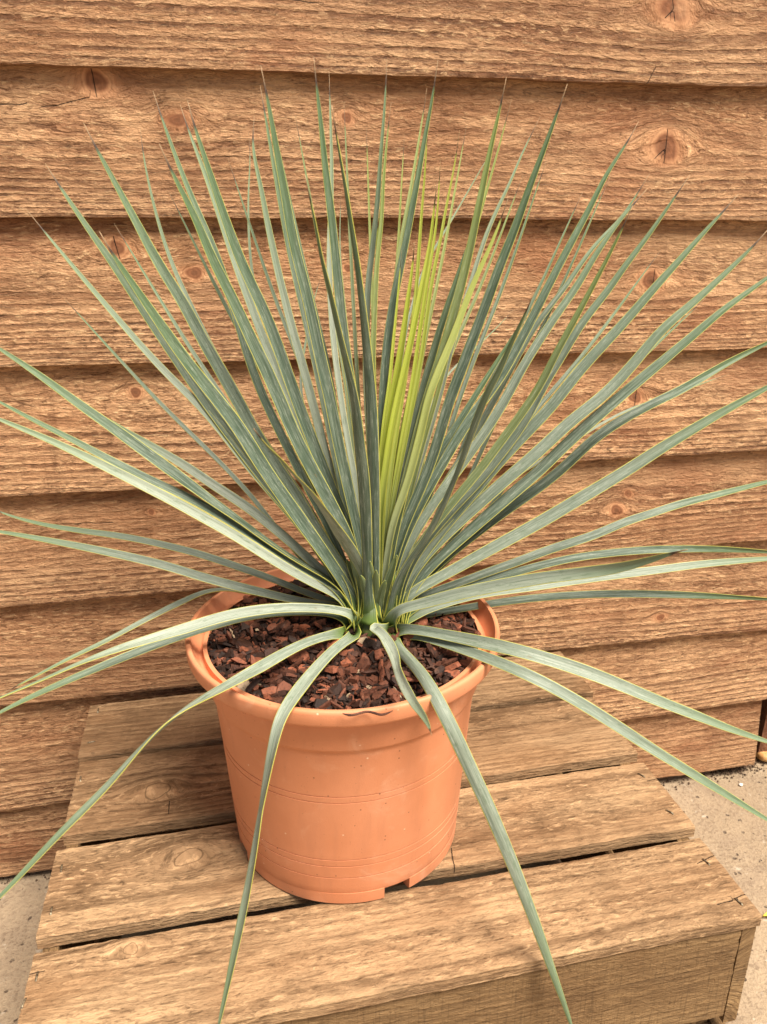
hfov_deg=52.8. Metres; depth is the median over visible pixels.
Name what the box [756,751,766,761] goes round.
stone
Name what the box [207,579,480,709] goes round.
bark mulch
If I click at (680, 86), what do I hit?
timber wall
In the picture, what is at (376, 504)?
yucca plant
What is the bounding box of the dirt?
[2,759,766,883]
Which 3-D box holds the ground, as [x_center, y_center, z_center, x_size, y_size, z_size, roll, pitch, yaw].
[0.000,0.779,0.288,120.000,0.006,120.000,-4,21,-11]
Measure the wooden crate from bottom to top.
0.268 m
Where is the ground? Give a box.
[0,757,766,1023]
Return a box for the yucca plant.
[0,56,766,1023]
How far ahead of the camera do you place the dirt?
1.25 m
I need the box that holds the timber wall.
[0,0,766,876]
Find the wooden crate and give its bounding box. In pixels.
[18,651,761,1023]
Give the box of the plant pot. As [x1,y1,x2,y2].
[185,560,499,903]
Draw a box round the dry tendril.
[342,710,392,715]
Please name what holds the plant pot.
on the wooden crate
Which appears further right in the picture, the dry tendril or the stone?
the stone

